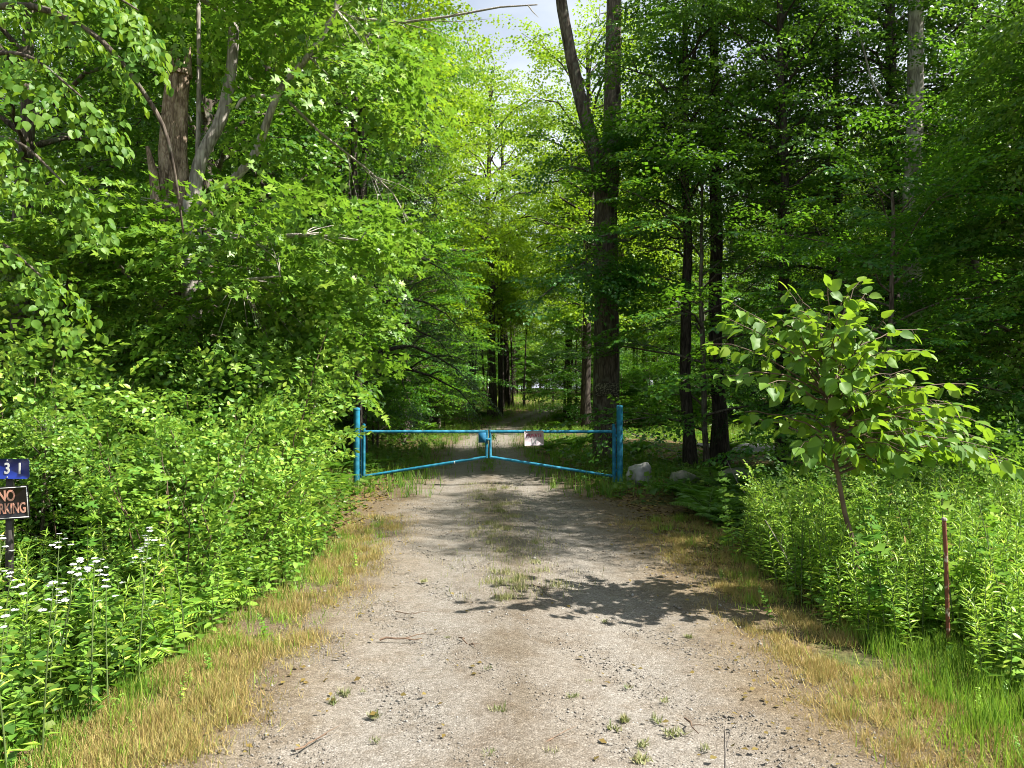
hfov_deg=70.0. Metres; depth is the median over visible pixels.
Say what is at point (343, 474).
fern
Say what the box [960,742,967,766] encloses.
verge weed
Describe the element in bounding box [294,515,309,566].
broad leaved weed
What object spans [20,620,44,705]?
broad leaved weed
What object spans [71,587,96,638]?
broad leaved weed
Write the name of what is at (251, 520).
goldenrod plant
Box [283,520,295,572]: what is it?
broad leaved weed
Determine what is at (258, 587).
verge weed
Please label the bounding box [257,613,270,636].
verge weed
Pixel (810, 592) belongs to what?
broad leaved weed
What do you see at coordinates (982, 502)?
goldenrod plant
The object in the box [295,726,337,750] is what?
twig
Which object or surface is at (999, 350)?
maple tree
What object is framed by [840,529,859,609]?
goldenrod plant
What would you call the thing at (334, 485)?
fern
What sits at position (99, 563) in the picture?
broad leaved weed
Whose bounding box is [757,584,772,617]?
verge weed
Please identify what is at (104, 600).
broad leaved weed
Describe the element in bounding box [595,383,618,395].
sign
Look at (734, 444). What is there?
fern
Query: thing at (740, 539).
goldenrod plant
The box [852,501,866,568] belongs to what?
goldenrod plant
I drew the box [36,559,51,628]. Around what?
broad leaved weed
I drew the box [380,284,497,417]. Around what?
beech tree
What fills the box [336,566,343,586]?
verge weed
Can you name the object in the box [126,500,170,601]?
goldenrod plant
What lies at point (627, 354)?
beech tree
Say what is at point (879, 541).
goldenrod plant
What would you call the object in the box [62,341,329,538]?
thicket shrub
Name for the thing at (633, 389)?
beech sapling
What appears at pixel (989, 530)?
plant
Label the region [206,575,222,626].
broad leaved weed
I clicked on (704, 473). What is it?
fern
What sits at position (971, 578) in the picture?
weeds
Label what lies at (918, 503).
goldenrod plant
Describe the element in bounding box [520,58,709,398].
sunlit tree
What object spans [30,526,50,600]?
goldenrod plant
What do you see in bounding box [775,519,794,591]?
goldenrod plant
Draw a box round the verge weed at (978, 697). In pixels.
[974,687,981,710]
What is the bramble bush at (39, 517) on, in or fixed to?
on the ground at (846, 652)
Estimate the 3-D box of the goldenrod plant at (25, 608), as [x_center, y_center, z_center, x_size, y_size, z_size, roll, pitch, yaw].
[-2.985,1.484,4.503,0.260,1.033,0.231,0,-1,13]
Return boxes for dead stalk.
[724,720,738,767]
[726,460,744,491]
[765,520,793,572]
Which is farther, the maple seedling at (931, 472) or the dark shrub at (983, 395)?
the dark shrub at (983, 395)
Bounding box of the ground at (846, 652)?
[0,388,1023,767]
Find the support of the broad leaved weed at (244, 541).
on the ground at (846, 652)
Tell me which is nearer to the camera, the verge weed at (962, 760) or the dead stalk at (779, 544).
the verge weed at (962, 760)
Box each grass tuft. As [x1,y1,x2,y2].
[327,694,338,705]
[338,685,352,696]
[366,709,382,719]
[373,515,386,520]
[483,747,494,755]
[487,700,509,711]
[542,746,563,756]
[565,691,582,698]
[606,721,621,731]
[618,713,630,724]
[629,750,652,764]
[636,737,650,748]
[650,712,662,723]
[659,695,668,702]
[661,725,692,737]
[683,633,694,638]
[700,743,712,750]
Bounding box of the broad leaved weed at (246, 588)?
[237,549,258,609]
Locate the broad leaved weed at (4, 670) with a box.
[0,628,26,723]
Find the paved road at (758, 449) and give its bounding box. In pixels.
[697,443,774,451]
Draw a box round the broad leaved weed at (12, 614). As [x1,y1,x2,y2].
[0,585,22,706]
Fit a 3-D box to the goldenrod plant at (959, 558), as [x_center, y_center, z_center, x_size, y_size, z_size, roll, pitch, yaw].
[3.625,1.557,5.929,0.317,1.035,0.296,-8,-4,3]
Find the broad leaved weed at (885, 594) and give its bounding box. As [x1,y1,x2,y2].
[878,573,891,621]
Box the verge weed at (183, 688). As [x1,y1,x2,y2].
[176,672,187,705]
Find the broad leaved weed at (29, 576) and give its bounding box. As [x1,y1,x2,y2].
[21,566,39,621]
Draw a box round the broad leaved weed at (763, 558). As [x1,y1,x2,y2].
[760,538,767,572]
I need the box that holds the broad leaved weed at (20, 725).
[0,674,36,767]
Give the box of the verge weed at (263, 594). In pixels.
[259,582,267,605]
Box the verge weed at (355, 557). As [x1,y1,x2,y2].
[351,549,357,566]
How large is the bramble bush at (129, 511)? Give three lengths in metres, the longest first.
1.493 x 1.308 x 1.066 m
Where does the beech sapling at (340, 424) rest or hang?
on the ground at (846, 652)
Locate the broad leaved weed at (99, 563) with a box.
[92,540,102,587]
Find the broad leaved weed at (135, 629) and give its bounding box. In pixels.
[124,605,151,675]
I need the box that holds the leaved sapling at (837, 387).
[703,274,1023,602]
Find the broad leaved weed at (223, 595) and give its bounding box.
[216,563,232,622]
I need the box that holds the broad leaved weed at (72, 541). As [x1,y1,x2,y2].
[69,540,81,586]
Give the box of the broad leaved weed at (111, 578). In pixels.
[104,568,123,620]
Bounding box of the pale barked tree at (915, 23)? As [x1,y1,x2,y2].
[848,0,1022,414]
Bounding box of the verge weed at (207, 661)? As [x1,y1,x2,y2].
[204,652,214,674]
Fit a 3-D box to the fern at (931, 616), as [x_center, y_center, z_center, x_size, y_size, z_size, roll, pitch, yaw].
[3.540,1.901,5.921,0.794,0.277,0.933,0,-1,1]
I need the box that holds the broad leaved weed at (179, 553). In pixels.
[171,538,184,592]
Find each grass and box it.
[0,532,357,767]
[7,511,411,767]
[9,511,420,767]
[307,406,711,497]
[427,392,710,411]
[429,480,611,602]
[613,513,1023,767]
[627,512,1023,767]
[639,421,796,442]
[833,599,1023,767]
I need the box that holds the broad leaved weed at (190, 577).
[186,564,201,606]
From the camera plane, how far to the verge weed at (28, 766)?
3.43 m
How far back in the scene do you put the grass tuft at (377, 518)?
10.69 m
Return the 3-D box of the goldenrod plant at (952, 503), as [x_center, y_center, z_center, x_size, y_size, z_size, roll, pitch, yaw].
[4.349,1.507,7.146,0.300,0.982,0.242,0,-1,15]
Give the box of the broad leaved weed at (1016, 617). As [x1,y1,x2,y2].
[1005,599,1023,668]
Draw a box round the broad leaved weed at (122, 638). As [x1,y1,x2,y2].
[109,621,139,689]
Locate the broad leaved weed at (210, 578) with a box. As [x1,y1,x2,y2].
[189,544,223,619]
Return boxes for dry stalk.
[98,525,122,592]
[150,522,169,620]
[166,469,229,602]
[880,516,900,598]
[890,486,914,596]
[935,477,956,642]
[976,495,1015,634]
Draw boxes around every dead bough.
[287,99,426,260]
[322,2,538,38]
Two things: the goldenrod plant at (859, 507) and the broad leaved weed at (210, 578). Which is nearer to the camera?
the broad leaved weed at (210, 578)
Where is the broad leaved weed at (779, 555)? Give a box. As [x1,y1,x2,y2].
[774,524,784,573]
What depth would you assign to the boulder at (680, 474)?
13.70 m
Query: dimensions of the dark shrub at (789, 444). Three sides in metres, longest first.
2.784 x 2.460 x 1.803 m
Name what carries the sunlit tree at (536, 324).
on the ground at (846, 652)
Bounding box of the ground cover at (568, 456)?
[291,400,821,501]
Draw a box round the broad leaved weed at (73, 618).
[68,584,86,637]
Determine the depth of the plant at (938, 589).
5.54 m
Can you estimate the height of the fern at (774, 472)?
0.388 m
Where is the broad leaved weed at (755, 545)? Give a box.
[750,525,759,568]
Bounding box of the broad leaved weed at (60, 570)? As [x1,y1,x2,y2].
[51,553,71,605]
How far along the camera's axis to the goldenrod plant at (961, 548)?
6.19 m
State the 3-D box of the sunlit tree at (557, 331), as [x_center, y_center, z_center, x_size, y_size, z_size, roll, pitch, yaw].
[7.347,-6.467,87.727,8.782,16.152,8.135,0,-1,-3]
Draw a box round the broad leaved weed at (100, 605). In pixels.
[80,603,108,666]
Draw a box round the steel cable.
[623,428,679,452]
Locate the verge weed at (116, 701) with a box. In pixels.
[109,693,124,712]
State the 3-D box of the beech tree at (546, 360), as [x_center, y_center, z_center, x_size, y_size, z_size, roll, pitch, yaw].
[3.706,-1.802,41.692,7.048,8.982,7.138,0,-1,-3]
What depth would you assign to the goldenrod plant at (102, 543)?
6.10 m
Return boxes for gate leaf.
[362,424,489,477]
[489,424,614,481]
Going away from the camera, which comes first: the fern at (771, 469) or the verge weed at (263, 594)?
the verge weed at (263, 594)
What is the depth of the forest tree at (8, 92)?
26.84 m
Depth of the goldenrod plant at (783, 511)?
7.48 m
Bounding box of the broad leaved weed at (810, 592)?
[803,560,817,609]
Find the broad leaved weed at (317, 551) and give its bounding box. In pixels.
[310,507,323,554]
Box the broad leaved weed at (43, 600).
[35,586,48,638]
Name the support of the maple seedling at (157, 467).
on the ground at (846, 652)
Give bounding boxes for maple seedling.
[50,468,81,581]
[66,501,112,645]
[67,462,108,566]
[68,470,112,568]
[124,455,181,585]
[124,456,147,538]
[176,483,202,572]
[246,487,262,553]
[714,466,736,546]
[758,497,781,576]
[775,461,796,537]
[777,481,798,559]
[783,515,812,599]
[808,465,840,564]
[828,498,837,531]
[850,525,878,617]
[851,475,872,530]
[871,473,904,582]
[876,471,896,515]
[916,526,931,577]
[919,510,954,593]
[925,448,944,520]
[934,533,960,598]
[950,510,970,572]
[951,443,975,520]
[968,538,996,599]
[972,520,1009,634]
[974,470,989,522]
[975,487,1002,552]
[985,503,1009,589]
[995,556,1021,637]
[1008,462,1023,529]
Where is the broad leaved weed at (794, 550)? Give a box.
[787,535,805,603]
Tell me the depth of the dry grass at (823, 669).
4.87 m
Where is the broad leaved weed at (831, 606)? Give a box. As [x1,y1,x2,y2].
[822,580,842,628]
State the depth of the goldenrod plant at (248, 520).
7.50 m
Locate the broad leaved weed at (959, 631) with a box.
[951,582,971,641]
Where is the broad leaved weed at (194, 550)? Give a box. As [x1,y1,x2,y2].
[189,536,198,567]
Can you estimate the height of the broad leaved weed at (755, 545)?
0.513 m
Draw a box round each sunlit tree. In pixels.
[317,16,518,437]
[378,30,528,424]
[392,177,468,361]
[415,4,573,418]
[445,74,572,407]
[474,0,697,429]
[485,227,558,395]
[516,243,558,391]
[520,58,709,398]
[520,100,677,355]
[540,298,574,360]
[555,125,681,404]
[618,173,743,413]
[648,203,752,415]
[660,98,802,421]
[722,197,815,411]
[724,144,844,353]
[724,270,776,394]
[789,168,922,328]
[790,170,880,325]
[797,176,921,326]
[812,121,962,348]
[845,124,966,311]
[852,101,1010,345]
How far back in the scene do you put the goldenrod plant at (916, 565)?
5.79 m
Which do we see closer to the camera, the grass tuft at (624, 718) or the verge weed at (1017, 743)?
the verge weed at (1017, 743)
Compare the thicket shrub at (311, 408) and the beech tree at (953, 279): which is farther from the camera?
the beech tree at (953, 279)
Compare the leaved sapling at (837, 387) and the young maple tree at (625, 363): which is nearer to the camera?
the leaved sapling at (837, 387)
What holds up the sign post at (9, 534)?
on the ground at (846, 652)
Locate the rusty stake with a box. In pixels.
[941,517,949,645]
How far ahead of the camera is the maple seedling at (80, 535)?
7.11 m
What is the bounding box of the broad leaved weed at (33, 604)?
[15,574,43,646]
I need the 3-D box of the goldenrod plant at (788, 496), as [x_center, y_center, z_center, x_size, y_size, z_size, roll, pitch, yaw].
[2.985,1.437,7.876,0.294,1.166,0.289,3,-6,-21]
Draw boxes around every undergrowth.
[0,479,367,767]
[679,473,1023,704]
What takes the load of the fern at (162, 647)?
on the ground at (846, 652)
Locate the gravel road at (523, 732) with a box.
[41,406,982,767]
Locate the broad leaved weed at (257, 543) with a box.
[247,527,264,591]
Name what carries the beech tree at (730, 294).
on the ground at (846, 652)
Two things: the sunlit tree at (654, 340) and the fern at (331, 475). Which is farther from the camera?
the sunlit tree at (654, 340)
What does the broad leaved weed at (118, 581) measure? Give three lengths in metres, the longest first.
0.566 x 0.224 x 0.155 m
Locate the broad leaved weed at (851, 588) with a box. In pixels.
[847,580,859,625]
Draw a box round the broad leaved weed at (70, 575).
[64,566,75,593]
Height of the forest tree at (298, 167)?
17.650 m
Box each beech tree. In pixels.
[0,149,63,367]
[1,264,100,360]
[219,249,334,420]
[298,222,436,424]
[325,210,495,442]
[370,217,483,425]
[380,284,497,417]
[384,258,513,427]
[428,332,475,399]
[445,336,496,389]
[453,331,488,388]
[478,328,524,390]
[483,327,541,392]
[516,283,631,421]
[522,283,632,418]
[536,76,879,474]
[547,335,580,389]
[553,318,631,398]
[620,324,676,404]
[633,248,775,412]
[639,330,679,384]
[665,319,734,404]
[673,308,773,420]
[675,296,761,391]
[696,100,1023,468]
[707,270,830,424]
[724,264,855,415]
[729,190,979,446]
[831,43,1023,427]
[842,10,1023,415]
[866,278,987,402]
[901,261,1013,416]
[922,262,1011,411]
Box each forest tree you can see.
[0,0,223,338]
[0,3,195,304]
[0,10,55,236]
[0,10,100,299]
[0,10,140,277]
[0,11,18,217]
[54,47,331,203]
[55,0,340,305]
[98,0,327,265]
[226,53,378,257]
[248,0,473,446]
[253,3,441,413]
[272,12,434,431]
[320,0,523,422]
[563,0,795,472]
[583,0,860,466]
[643,0,963,470]
[668,0,907,456]
[741,0,1017,387]
[845,0,1023,401]
[854,0,1023,401]
[919,0,1023,266]
[924,1,1007,217]
[972,0,1023,153]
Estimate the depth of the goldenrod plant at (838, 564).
5.95 m
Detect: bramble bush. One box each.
[0,330,142,408]
[0,375,173,594]
[0,397,86,577]
[7,387,79,538]
[11,342,239,433]
[14,474,108,562]
[33,376,304,601]
[34,394,228,576]
[39,338,256,537]
[73,393,232,529]
[76,470,195,552]
[104,382,371,568]
[107,321,314,486]
[137,379,315,541]
[238,428,331,517]
[736,459,886,583]
[739,469,817,545]
[779,457,898,553]
[794,425,928,522]
[852,472,992,596]
[875,477,987,559]
[913,429,1023,524]
[925,470,1023,555]
[946,498,1023,593]
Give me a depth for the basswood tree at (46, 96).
7.23 m
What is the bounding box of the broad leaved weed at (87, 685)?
[72,651,104,723]
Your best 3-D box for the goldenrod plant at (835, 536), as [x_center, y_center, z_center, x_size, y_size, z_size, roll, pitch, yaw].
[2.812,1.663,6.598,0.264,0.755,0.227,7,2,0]
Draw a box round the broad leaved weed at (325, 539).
[317,527,328,556]
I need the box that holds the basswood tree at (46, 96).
[0,0,183,362]
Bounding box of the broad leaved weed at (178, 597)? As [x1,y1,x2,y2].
[171,579,189,632]
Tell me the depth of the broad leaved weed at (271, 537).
6.77 m
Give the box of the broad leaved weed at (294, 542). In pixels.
[288,516,300,561]
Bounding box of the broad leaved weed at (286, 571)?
[278,538,293,583]
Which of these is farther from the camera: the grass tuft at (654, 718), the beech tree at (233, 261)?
the beech tree at (233, 261)
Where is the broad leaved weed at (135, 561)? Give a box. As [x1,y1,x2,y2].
[126,554,157,607]
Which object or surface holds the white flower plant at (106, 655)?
on the ground at (846, 652)
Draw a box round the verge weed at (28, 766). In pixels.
[22,756,32,767]
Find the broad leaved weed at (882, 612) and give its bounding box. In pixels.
[877,593,889,630]
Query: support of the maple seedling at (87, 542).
on the ground at (846, 652)
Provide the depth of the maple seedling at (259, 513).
7.85 m
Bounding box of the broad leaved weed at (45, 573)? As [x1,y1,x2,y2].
[41,563,61,618]
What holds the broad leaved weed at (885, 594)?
on the ground at (846, 652)
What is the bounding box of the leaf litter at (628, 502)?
[280,453,764,565]
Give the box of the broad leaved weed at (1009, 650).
[996,605,1023,692]
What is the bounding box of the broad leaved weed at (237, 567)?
[232,534,247,583]
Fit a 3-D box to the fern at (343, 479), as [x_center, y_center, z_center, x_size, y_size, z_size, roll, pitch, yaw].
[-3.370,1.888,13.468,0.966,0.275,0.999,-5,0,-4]
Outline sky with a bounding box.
[1,0,1006,388]
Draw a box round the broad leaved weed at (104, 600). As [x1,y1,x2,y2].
[90,588,114,658]
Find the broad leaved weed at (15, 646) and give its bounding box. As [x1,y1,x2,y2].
[0,609,21,670]
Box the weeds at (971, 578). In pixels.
[738,460,1023,683]
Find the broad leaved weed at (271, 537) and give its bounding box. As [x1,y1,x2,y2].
[263,534,278,591]
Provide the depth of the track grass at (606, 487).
18.20 m
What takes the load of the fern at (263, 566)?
on the ground at (846, 652)
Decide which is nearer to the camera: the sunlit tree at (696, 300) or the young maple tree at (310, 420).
the young maple tree at (310, 420)
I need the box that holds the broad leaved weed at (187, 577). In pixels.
[181,573,191,615]
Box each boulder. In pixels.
[626,462,651,485]
[667,470,700,485]
[718,467,752,483]
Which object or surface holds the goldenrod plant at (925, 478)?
on the ground at (846, 652)
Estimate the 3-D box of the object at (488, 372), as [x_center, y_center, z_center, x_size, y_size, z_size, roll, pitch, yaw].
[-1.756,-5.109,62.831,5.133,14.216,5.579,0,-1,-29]
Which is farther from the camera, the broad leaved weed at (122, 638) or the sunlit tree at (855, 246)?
the sunlit tree at (855, 246)
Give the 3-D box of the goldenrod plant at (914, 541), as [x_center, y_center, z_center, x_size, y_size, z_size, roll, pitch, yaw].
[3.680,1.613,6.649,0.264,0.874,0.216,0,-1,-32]
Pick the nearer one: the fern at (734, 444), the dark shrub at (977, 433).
the dark shrub at (977, 433)
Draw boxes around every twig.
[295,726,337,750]
[379,633,424,640]
[458,637,477,645]
[545,726,574,741]
[684,717,703,733]
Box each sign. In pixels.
[0,459,28,478]
[0,485,29,519]
[524,430,543,445]
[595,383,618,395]
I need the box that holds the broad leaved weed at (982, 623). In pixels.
[975,605,995,661]
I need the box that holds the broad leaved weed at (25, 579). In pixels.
[14,561,31,600]
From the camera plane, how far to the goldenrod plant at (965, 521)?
6.63 m
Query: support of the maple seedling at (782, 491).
on the ground at (846, 652)
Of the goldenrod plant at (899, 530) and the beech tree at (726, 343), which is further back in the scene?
the beech tree at (726, 343)
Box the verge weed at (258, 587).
[256,577,261,598]
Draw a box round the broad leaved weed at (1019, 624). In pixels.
[999,609,1023,668]
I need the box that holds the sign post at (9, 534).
[5,479,13,621]
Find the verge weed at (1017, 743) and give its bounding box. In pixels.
[1014,735,1023,752]
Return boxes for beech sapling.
[31,308,124,352]
[243,309,347,455]
[313,330,353,446]
[317,332,380,432]
[329,304,431,447]
[329,337,433,447]
[394,342,469,421]
[414,360,457,423]
[419,373,478,425]
[551,369,620,420]
[571,350,651,418]
[592,361,656,422]
[619,347,681,427]
[619,352,662,426]
[619,353,672,429]
[630,345,679,414]
[648,340,711,414]
[654,359,700,423]
[724,367,767,424]
[725,345,773,425]
[734,358,802,416]
[793,366,822,412]
[825,314,998,417]
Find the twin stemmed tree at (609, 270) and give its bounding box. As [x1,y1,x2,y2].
[503,0,771,461]
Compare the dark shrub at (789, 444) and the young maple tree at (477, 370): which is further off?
the young maple tree at (477, 370)
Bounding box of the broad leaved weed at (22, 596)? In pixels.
[14,575,34,620]
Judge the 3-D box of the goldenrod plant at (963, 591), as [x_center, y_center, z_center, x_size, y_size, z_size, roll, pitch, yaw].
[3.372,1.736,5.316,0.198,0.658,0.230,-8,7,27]
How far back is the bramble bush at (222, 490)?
6.11 m
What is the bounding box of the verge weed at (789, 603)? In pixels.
[786,586,792,607]
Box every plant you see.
[0,532,14,640]
[0,548,45,659]
[0,570,26,730]
[0,607,17,716]
[0,644,23,767]
[10,544,44,681]
[14,539,28,599]
[16,509,39,590]
[20,581,68,758]
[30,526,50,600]
[32,528,54,593]
[32,587,66,710]
[41,533,73,642]
[41,557,90,697]
[50,563,91,683]
[62,531,101,648]
[74,554,111,720]
[76,559,108,645]
[78,510,99,587]
[83,571,108,663]
[86,579,124,705]
[95,517,115,588]
[102,574,136,680]
[113,537,149,667]
[114,543,132,596]
[125,524,163,682]
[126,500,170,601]
[130,575,178,664]
[131,511,175,643]
[131,550,159,649]
[153,549,181,645]
[158,522,201,649]
[159,496,179,557]
[198,511,215,586]
[201,500,233,619]
[225,512,240,583]
[233,528,258,596]
[238,489,257,561]
[238,503,259,562]
[256,512,268,557]
[261,480,277,547]
[285,465,307,567]
[301,460,321,559]
[734,493,753,555]
[744,486,760,560]
[749,484,767,562]
[750,505,769,572]
[755,480,786,587]
[759,474,775,565]
[766,483,792,570]
[773,484,793,584]
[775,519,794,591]
[778,515,800,574]
[782,463,798,552]
[782,498,807,598]
[788,489,817,605]
[796,470,811,532]
[800,518,818,607]
[802,503,820,590]
[802,518,823,587]
[803,492,822,564]
[804,530,840,604]
[805,494,834,605]
[812,480,837,570]
[813,510,854,613]
[814,521,847,614]
[816,510,836,565]
[816,519,839,596]
[817,530,838,598]
[821,523,853,626]
[825,481,835,552]
[828,481,837,536]
[832,506,849,564]
[834,509,843,563]
[837,504,853,596]
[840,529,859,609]
[847,516,879,630]
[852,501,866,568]
[853,507,870,605]
[855,505,909,642]
[856,529,883,643]
[858,541,887,632]
[862,511,892,605]
[867,486,881,564]
[871,518,896,602]
[877,521,908,619]
[879,541,909,631]
[881,570,913,652]
[886,543,904,603]
[893,508,906,557]
[895,561,925,649]
[896,513,907,547]
[897,463,911,523]
[897,549,918,629]
[899,505,910,562]
[903,472,917,528]
[903,540,936,616]
[904,542,928,630]
[905,528,934,598]
[906,483,925,545]
[906,515,919,588]
[907,535,929,611]
[910,522,928,595]
[911,490,932,550]
[917,468,927,527]
[920,464,929,503]
[920,505,953,628]
[923,475,952,552]
[923,498,959,602]
[924,491,971,640]
[924,527,944,623]
[924,528,955,587]
[927,470,939,543]
[928,477,941,543]
[931,526,953,607]
[935,522,973,631]
[943,544,973,614]
[944,513,976,606]
[945,489,958,535]
[948,477,961,520]
[949,468,965,512]
[953,498,987,580]
[953,527,970,591]
[957,495,973,592]
[959,583,989,652]
[963,500,983,598]
[964,605,1004,696]
[966,550,1001,665]
[967,486,976,532]
[968,515,999,621]
[974,547,1008,662]
[982,519,1003,590]
[984,519,1016,644]
[986,478,1009,534]
[991,478,1009,540]
[992,495,1008,570]
[993,524,1004,589]
[1003,485,1023,597]
[1005,564,1023,636]
[1008,527,1023,613]
[1009,525,1023,621]
[1009,590,1023,669]
[1010,513,1023,571]
[1012,560,1023,654]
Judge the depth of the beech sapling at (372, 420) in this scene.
24.71 m
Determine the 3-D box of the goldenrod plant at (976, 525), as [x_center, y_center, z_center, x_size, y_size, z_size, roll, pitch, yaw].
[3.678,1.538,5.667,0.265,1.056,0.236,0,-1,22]
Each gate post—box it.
[353,407,361,485]
[615,405,622,483]
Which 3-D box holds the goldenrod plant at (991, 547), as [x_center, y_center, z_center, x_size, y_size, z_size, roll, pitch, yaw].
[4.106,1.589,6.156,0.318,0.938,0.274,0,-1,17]
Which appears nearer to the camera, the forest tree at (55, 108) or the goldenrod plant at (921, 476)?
the goldenrod plant at (921, 476)
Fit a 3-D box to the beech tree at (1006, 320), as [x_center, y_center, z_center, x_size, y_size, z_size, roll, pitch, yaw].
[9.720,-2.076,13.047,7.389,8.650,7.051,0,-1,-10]
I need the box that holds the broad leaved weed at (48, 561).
[40,558,54,591]
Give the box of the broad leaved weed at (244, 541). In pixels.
[235,514,265,588]
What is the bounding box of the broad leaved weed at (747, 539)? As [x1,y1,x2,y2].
[742,516,753,555]
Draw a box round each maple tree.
[0,0,249,435]
[0,0,401,450]
[0,0,460,435]
[0,149,211,445]
[0,372,115,540]
[0,388,118,592]
[32,289,218,512]
[50,0,424,430]
[121,396,254,561]
[143,330,289,525]
[218,318,333,471]
[472,340,503,390]
[483,342,510,392]
[485,333,533,389]
[507,331,540,395]
[515,339,536,393]
[516,328,549,394]
[525,339,566,394]
[535,330,577,392]
[570,340,581,392]
[620,341,631,380]
[623,342,645,371]
[874,0,1023,415]
[902,0,1023,452]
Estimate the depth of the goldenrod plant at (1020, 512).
6.36 m
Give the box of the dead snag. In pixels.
[113,47,192,368]
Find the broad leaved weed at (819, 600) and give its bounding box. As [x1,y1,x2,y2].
[812,560,834,620]
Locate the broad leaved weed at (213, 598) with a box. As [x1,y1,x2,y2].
[202,565,220,632]
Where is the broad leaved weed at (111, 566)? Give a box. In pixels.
[102,544,123,594]
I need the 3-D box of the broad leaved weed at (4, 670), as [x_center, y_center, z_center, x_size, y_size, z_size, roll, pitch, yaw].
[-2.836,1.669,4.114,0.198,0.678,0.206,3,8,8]
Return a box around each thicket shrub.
[0,301,184,549]
[0,335,249,540]
[0,337,102,443]
[0,341,54,380]
[0,345,129,483]
[4,364,125,538]
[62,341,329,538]
[101,265,377,536]
[125,356,344,501]
[198,308,336,450]
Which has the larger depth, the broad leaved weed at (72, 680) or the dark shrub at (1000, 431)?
the dark shrub at (1000, 431)
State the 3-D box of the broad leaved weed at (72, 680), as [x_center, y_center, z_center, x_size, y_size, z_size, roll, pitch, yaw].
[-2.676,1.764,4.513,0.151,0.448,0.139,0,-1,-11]
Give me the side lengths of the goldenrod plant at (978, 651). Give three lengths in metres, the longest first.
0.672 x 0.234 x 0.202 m
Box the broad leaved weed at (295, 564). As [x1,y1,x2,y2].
[282,535,304,589]
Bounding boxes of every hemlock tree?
[243,1,503,453]
[707,0,997,444]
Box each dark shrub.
[739,413,915,518]
[740,395,953,497]
[771,416,846,467]
[783,418,835,488]
[786,408,1006,509]
[823,409,995,499]
[823,434,974,513]
[859,403,1023,488]
[890,435,1023,511]
[916,400,1023,513]
[920,409,1023,506]
[953,393,1021,481]
[954,398,1019,441]
[960,412,1023,485]
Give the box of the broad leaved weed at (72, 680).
[64,630,91,696]
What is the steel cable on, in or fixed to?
attached to the gate post at (619, 436)
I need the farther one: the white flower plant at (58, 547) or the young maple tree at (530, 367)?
the young maple tree at (530, 367)
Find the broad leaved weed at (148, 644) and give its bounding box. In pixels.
[136,587,162,666]
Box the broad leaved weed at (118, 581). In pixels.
[113,565,126,612]
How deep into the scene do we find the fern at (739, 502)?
10.37 m
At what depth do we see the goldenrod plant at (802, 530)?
6.65 m
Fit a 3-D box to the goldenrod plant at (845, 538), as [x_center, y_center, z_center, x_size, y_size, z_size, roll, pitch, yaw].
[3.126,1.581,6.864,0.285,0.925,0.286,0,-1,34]
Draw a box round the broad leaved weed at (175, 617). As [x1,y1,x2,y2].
[160,581,190,662]
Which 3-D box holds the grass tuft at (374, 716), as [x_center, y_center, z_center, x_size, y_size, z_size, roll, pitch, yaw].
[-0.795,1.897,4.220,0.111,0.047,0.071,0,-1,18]
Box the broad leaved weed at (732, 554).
[724,507,739,555]
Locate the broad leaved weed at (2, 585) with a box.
[0,560,13,640]
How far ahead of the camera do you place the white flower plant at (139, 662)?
4.70 m
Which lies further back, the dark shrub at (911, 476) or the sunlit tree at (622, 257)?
the sunlit tree at (622, 257)
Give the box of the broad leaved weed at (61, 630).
[38,612,68,682]
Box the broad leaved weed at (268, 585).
[260,527,280,595]
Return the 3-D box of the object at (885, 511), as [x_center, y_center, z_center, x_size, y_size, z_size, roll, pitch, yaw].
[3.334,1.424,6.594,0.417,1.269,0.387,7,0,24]
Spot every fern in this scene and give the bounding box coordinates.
[0,678,20,702]
[1,632,71,666]
[49,592,124,607]
[59,594,162,611]
[75,619,189,661]
[83,591,224,635]
[117,569,224,601]
[177,578,258,610]
[210,558,272,580]
[304,473,337,479]
[304,480,343,494]
[317,472,357,480]
[322,452,372,463]
[325,459,352,470]
[329,475,351,488]
[350,456,392,469]
[351,461,377,468]
[411,422,440,433]
[533,438,567,449]
[549,421,569,428]
[550,435,592,447]
[623,441,659,454]
[640,425,658,430]
[651,482,707,495]
[657,476,705,486]
[660,420,679,428]
[661,485,741,499]
[664,457,681,465]
[667,487,738,519]
[670,497,720,515]
[678,467,728,485]
[681,483,730,489]
[687,502,745,524]
[698,476,755,491]
[699,439,751,449]
[703,486,767,499]
[708,466,747,470]
[710,473,771,485]
[711,476,776,494]
[718,494,803,515]
[755,470,792,483]
[756,464,793,476]
[775,561,850,586]
[806,573,897,595]
[844,597,933,620]
[901,599,982,624]
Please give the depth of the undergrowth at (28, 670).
5.06 m
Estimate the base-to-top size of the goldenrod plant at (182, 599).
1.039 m
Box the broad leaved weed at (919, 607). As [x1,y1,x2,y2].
[915,593,924,634]

